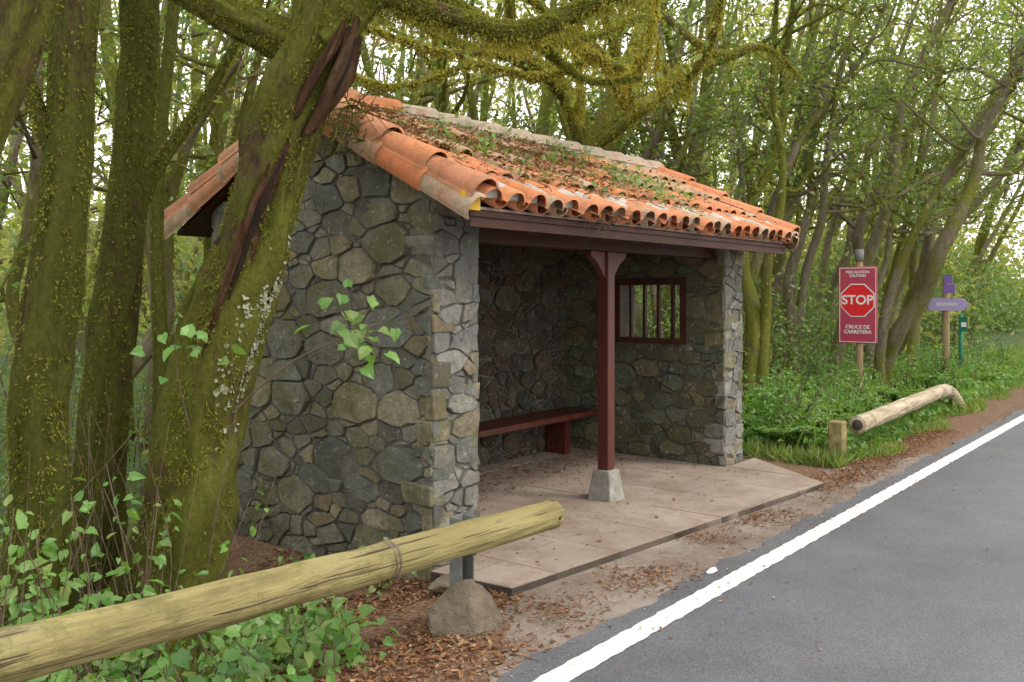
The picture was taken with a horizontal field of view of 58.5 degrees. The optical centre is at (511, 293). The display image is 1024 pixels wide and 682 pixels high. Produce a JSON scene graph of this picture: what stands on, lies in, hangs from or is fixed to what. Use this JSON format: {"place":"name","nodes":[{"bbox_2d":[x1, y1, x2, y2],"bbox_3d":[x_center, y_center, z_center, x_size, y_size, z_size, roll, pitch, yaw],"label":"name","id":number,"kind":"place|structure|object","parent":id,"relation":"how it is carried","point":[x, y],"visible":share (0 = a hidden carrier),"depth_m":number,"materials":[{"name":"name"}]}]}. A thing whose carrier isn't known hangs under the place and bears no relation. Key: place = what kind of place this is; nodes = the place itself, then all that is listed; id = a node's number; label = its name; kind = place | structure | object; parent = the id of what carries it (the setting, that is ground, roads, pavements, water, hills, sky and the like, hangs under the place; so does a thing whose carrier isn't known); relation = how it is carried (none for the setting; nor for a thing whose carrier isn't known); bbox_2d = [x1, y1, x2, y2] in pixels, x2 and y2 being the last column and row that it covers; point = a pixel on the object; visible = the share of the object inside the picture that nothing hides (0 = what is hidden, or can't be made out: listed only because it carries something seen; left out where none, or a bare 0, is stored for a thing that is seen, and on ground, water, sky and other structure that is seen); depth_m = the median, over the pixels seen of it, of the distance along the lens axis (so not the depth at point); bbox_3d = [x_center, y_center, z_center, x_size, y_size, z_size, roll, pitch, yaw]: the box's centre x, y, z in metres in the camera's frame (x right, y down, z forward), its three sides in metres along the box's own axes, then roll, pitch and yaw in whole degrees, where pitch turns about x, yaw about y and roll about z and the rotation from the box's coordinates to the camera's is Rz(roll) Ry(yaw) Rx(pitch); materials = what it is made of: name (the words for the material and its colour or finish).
{"place":"outdoors","nodes":[
{"label":"outdoors","id":0,"kind":"place"},
{"bbox_2d":[0,221,1023,681],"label":"ground","id":1,"kind":"structure","parent":0,"point":[972,423],"depth_m":6.21,"materials":[{"name":"soil"}]},
{"bbox_2d":[0,0,60,156],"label":"slender tree","id":2,"kind":"object","parent":1,"relation":"on","point":[25,27],"visible":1,"depth_m":3.17,"materials":[{"name":"green plant"}]},
{"bbox_2d":[0,0,100,625],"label":"mossy tree","id":3,"kind":"object","parent":1,"relation":"on","point":[62,123],"visible":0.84,"depth_m":4.12,"materials":[{"name":"green plant"}]},
{"bbox_2d":[0,17,119,320],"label":"laurel tree","id":4,"kind":"object","parent":1,"relation":"on","point":[15,240],"visible":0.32,"depth_m":7.45,"materials":[{"name":"green plant"}]},
{"bbox_2d":[0,348,151,561],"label":"back shrubs","id":5,"kind":"object","parent":1,"relation":"on","point":[129,468],"visible":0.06,"depth_m":6.02,"materials":[{"name":"green plant"}]},
{"bbox_2d":[0,7,164,329],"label":"laurel tree","id":6,"kind":"object","parent":1,"relation":"on","point":[6,186],"visible":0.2,"depth_m":9.45,"materials":[{"name":"green plant"}]},
{"bbox_2d":[0,237,211,517],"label":"back shrubs","id":7,"kind":"object","parent":1,"relation":"on","point":[144,386],"visible":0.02,"depth_m":8.84,"materials":[{"name":"green plant"}]},
{"bbox_2d":[0,464,268,681],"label":"climbing weed","id":8,"kind":"object","parent":1,"relation":"on","point":[57,599],"visible":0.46,"depth_m":3.79,"materials":[{"name":"green plant"}]},
{"bbox_2d":[0,384,276,681],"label":"bare bramble stems","id":9,"kind":"object","parent":1,"relation":"on","point":[126,583],"visible":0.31,"depth_m":4.31,"materials":[{"name":"brown plant"}]},
{"bbox_2d":[0,0,292,471],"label":"laurel tree","id":10,"kind":"object","parent":1,"relation":"on","point":[175,173],"visible":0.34,"depth_m":7.87,"materials":[{"name":"green plant"}]},
{"bbox_2d":[65,0,260,611],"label":"mossy tree","id":11,"kind":"object","parent":1,"relation":"on","point":[136,172],"visible":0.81,"depth_m":4.82,"materials":[{"name":"green plant"}]},
{"bbox_2d":[148,0,179,441],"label":"slender tree","id":12,"kind":"object","parent":1,"relation":"on","point":[158,303],"visible":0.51,"depth_m":5.47,"materials":[{"name":"green plant"}]},
{"bbox_2d":[76,599,367,681],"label":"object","id":13,"kind":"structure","parent":1,"relation":"on","point":[206,672],"depth_m":4.41,"materials":[{"name":"green plant"}]},
{"bbox_2d":[89,553,399,681],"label":"broadleaf weeds","id":14,"kind":"object","parent":1,"relation":"on","point":[302,652],"visible":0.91,"depth_m":3.96,"materials":[{"name":"green plant"}]},
{"bbox_2d":[94,0,415,376],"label":"laurel tree","id":15,"kind":"object","parent":1,"relation":"on","point":[217,142],"visible":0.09,"depth_m":9.24,"materials":[{"name":"green plant"}]},
{"bbox_2d":[0,500,564,681],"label":"log guardrail","id":16,"kind":"object","parent":1,"relation":"on","point":[33,650],"visible":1,"depth_m":3.34,"materials":[{"name":"wood"}]},
{"bbox_2d":[171,0,398,236],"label":"laurel tree","id":17,"kind":"object","parent":1,"relation":"on","point":[240,91],"visible":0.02,"depth_m":11.36,"materials":[{"name":"green plant"}]},
{"bbox_2d":[207,537,416,654],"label":"wall foot weeds","id":18,"kind":"object","parent":1,"relation":"on","point":[371,589],"depth_m":5.29,"materials":[{"name":"green plant"}]},
{"bbox_2d":[95,0,665,680],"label":"leaning mossy tree","id":19,"kind":"object","parent":1,"relation":"on","point":[309,50],"visible":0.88,"depth_m":4.47,"materials":[{"name":"green plant"}]},
{"bbox_2d":[130,279,400,429],"bbox_3d":[-1.163,0.337,4.510,1.351,0.831,0.526,0,0,-26],"label":"ivy sprig","id":20,"kind":"object","parent":19,"relation":"attached to","point":[354,339],"visible":0.97,"depth_m":4.60,"materials":[{"name":"green plant"}]},
{"bbox_2d":[274,593,586,681],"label":"fallen twigs","id":21,"kind":"object","parent":1,"relation":"on","point":[560,605],"visible":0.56,"depth_m":4.37,"materials":[{"name":"brown wood"}]},
{"bbox_2d":[428,573,449,594],"bbox_3d":[-0.326,1.646,5.129,0.178,0.122,0.285,0,0,38],"label":"field stone","id":22,"kind":"object","parent":1,"relation":"on","point":[440,585],"visible":0.38,"depth_m":5.07,"materials":[{"name":"beige stone"}]},
{"bbox_2d":[353,0,561,131],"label":"laurel tree","id":23,"kind":"object","parent":1,"relation":"on","point":[441,99],"visible":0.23,"depth_m":11.04,"materials":[{"name":"green plant"}]},
{"bbox_2d":[426,579,502,637],"bbox_3d":[-0.226,1.575,4.498,0.364,0.372,0.306,0,0,2],"label":"field stone","id":24,"kind":"object","parent":1,"relation":"on","point":[467,607],"visible":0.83,"depth_m":4.40,"materials":[{"name":"beige stone"}]},
{"bbox_2d":[164,89,822,596],"bbox_3d":[0.261,0.577,7.623,3.612,3.946,4.887,0,0,38],"label":"stone shelter","id":25,"kind":"object","parent":1,"relation":"on","point":[506,309],"visible":0.8,"depth_m":6.25,"materials":[{"name":"grey stone"}]},
{"bbox_2d":[361,104,717,210],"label":"roof weeds","id":26,"kind":"object","parent":25,"relation":"on","point":[483,149],"visible":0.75,"depth_m":6.86,"materials":[{"name":"green plant"}]},
{"bbox_2d":[345,97,775,242],"bbox_3d":[0.603,-0.821,7.188,2.013,1.030,4.525,0,0,38],"label":"roof leaf debris","id":27,"kind":"object","parent":25,"relation":"on","point":[538,153],"visible":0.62,"depth_m":6.38,"materials":[{"name":"plant"}]},
{"bbox_2d":[0,0,1023,452],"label":"distant forest","id":28,"kind":"object","parent":1,"relation":"on","point":[876,240],"visible":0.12,"depth_m":21.45,"materials":[{"name":"green plant"}]},
{"bbox_2d":[76,359,1011,679],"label":"ferns","id":29,"kind":"object","parent":1,"relation":"on","point":[764,429],"visible":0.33,"depth_m":10.35,"materials":[{"name":"green plant"}]},
{"bbox_2d":[273,0,862,156],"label":"mossy arching tree","id":30,"kind":"object","parent":1,"relation":"on","point":[602,133],"visible":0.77,"depth_m":8.69,"materials":[{"name":"green plant"}]},
{"bbox_2d":[476,0,707,167],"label":"laurel tree","id":31,"kind":"object","parent":1,"relation":"on","point":[563,121],"visible":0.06,"depth_m":12.44,"materials":[{"name":"green plant"}]},
{"bbox_2d":[513,0,736,184],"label":"laurel tree","id":32,"kind":"object","parent":1,"relation":"on","point":[639,97],"visible":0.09,"depth_m":15.53,"materials":[{"name":"green plant"}]},
{"bbox_2d":[230,414,1023,681],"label":"leaf litter","id":33,"kind":"object","parent":1,"relation":"on","point":[416,658],"visible":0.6,"depth_m":4.96,"materials":[{"name":"brown plant"}]},
{"bbox_2d":[529,0,778,337],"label":"laurel tree","id":34,"kind":"object","parent":1,"relation":"on","point":[669,47],"visible":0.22,"depth_m":13.24,"materials":[{"name":"green plant"}]},
{"bbox_2d":[356,431,972,681],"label":"roadside grit","id":35,"kind":"object","parent":1,"relation":"on","point":[410,645],"visible":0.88,"depth_m":5.19,"materials":[{"name":"gravel"}]},
{"bbox_2d":[590,0,801,337],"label":"laurel tree","id":36,"kind":"object","parent":1,"relation":"on","point":[659,136],"visible":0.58,"depth_m":11.72,"materials":[{"name":"green plant"}]},
{"bbox_2d":[488,454,928,681],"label":"roadside shoulder","id":37,"kind":"object","parent":1,"relation":"on","point":[677,549],"visible":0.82,"depth_m":5.37},
{"bbox_2d":[635,257,905,396],"bbox_3d":[5.242,0.317,17.113,3.948,2.791,15.417,0,0,34],"label":"shrub thicket","id":38,"kind":"object","parent":1,"relation":"on","point":[809,314],"visible":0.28,"depth_m":13.68,"materials":[{"name":"green plant"}]},
{"bbox_2d":[680,0,912,323],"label":"laurel tree","id":39,"kind":"object","parent":1,"relation":"on","point":[781,258],"visible":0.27,"depth_m":15.29,"materials":[{"name":"green plant"}]},
{"bbox_2d":[691,0,927,403],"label":"laurel tree","id":40,"kind":"object","parent":1,"relation":"on","point":[758,323],"visible":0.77,"depth_m":12.23,"materials":[{"name":"green plant"}]},
{"bbox_2d":[625,0,994,324],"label":"laurel tree","id":41,"kind":"object","parent":1,"relation":"on","point":[757,257],"visible":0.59,"depth_m":13.01,"materials":[{"name":"green plant"}]},
{"bbox_2d":[702,0,973,385],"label":"laurel tree","id":42,"kind":"object","parent":1,"relation":"on","point":[794,258],"visible":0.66,"depth_m":13.84,"materials":[{"name":"green plant"}]},
{"bbox_2d":[839,249,877,394],"bbox_3d":[4.767,0.570,12.557,0.520,2.360,0.150,0,0,38],"label":"stop sign","id":43,"kind":"object","parent":1,"relation":"on","point":[858,304],"visible":1,"depth_m":12.51,"materials":[{"name":"red metal"}]},
{"bbox_2d":[736,0,1020,371],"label":"laurel tree","id":44,"kind":"object","parent":1,"relation":"on","point":[859,227],"visible":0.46,"depth_m":16.25,"materials":[{"name":"green plant"}]},
{"bbox_2d":[741,339,1023,467],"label":"verge grass","id":45,"kind":"structure","parent":1,"relation":"on","point":[751,448],"depth_m":9.43,"materials":[{"name":"green plant"}]},
{"bbox_2d":[742,332,1023,447],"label":"roadside shrubs","id":46,"kind":"object","parent":1,"relation":"on","point":[791,392],"visible":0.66,"depth_m":11.58,"materials":[{"name":"green plant"}]},
{"bbox_2d":[742,357,1023,460],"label":"verge weeds","id":47,"kind":"object","parent":1,"relation":"on","point":[876,434],"visible":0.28,"depth_m":11.12,"materials":[{"name":"green plant"}]},
{"bbox_2d":[774,0,1009,352],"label":"laurel tree","id":48,"kind":"object","parent":1,"relation":"on","point":[826,250],"visible":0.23,"depth_m":19.59,"materials":[{"name":"green plant"}]},
{"bbox_2d":[828,384,967,462],"bbox_3d":[4.689,1.466,10.840,0.376,0.568,5.200,0,0,37],"label":"log guardrail","id":49,"kind":"object","parent":1,"relation":"on","point":[859,424],"visible":0.94,"depth_m":9.50,"materials":[{"name":"beige wood"}]},
{"bbox_2d":[796,229,1023,351],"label":"shrub thicket","id":50,"kind":"object","parent":1,"relation":"on","point":[994,302],"visible":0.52,"depth_m":26.18,"materials":[{"name":"green plant"}]},
{"bbox_2d":[811,0,1023,363],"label":"laurel tree","id":51,"kind":"object","parent":1,"relation":"on","point":[916,267],"visible":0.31,"depth_m":17.36,"materials":[{"name":"green plant"}]},
{"bbox_2d":[825,0,1023,387],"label":"laurel tree","id":52,"kind":"object","parent":1,"relation":"on","point":[888,345],"visible":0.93,"depth_m":13.29,"materials":[{"name":"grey plant"}]},
{"bbox_2d":[838,15,1023,292],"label":"laurel tree","id":53,"kind":"object","parent":1,"relation":"on","point":[994,125],"visible":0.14,"depth_m":23.24,"materials":[{"name":"green plant"}]},
{"bbox_2d":[850,31,1023,330],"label":"laurel tree","id":54,"kind":"object","parent":1,"relation":"on","point":[904,281],"visible":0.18,"depth_m":20.62,"materials":[{"name":"green plant"}]},
{"bbox_2d":[861,18,1023,365],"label":"laurel tree","id":55,"kind":"object","parent":1,"relation":"on","point":[911,336],"visible":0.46,"depth_m":16.01,"materials":[{"name":"green plant"}]},
{"bbox_2d":[929,275,968,381],"bbox_3d":[7.019,0.675,14.661,0.600,1.950,0.148,0,0,38],"label":"trail arrow signpost","id":56,"kind":"object","parent":1,"relation":"on","point":[945,304],"visible":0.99,"depth_m":14.65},
{"bbox_2d":[878,19,1022,329],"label":"laurel tree","id":57,"kind":"object","parent":1,"relation":"on","point":[937,232],"visible":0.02,"depth_m":28.19,"materials":[{"name":"green plant"}]},
{"bbox_2d":[958,314,967,370],"bbox_3d":[7.749,1.000,15.721,0.076,1.300,0.163,0,0,-20],"label":"green marker post","id":58,"kind":"object","parent":1,"relation":"on","point":[962,324],"visible":0.71,"depth_m":15.74,"materials":[{"name":"metal"}]},
{"bbox_2d":[2,0,1023,278],"label":"sky","id":59,"kind":"structure","parent":0,"point":[378,52],"materials":[{"name":"white"}]},
{"bbox_2d":[496,408,1023,681],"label":"road","id":60,"kind":"structure","parent":0,"point":[955,613],"depth_m":4.84,"materials":[{"name":"grey asphalt"}]},
{"bbox_2d":[706,567,716,573],"bbox_3d":[1.181,1.631,5.384,0.053,0.028,0.113,0,0,38],"label":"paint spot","id":61,"kind":"object","parent":60,"relation":"on","point":[711,570],"visible":1,"depth_m":5.36,"materials":[{"name":"paint"}]},
{"bbox_2d":[532,415,1023,681],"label":"road edge line","id":62,"kind":"object","parent":60,"relation":"on","point":[598,654],"visible":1,"depth_m":5.20,"materials":[{"name":"paint"}]}
]}

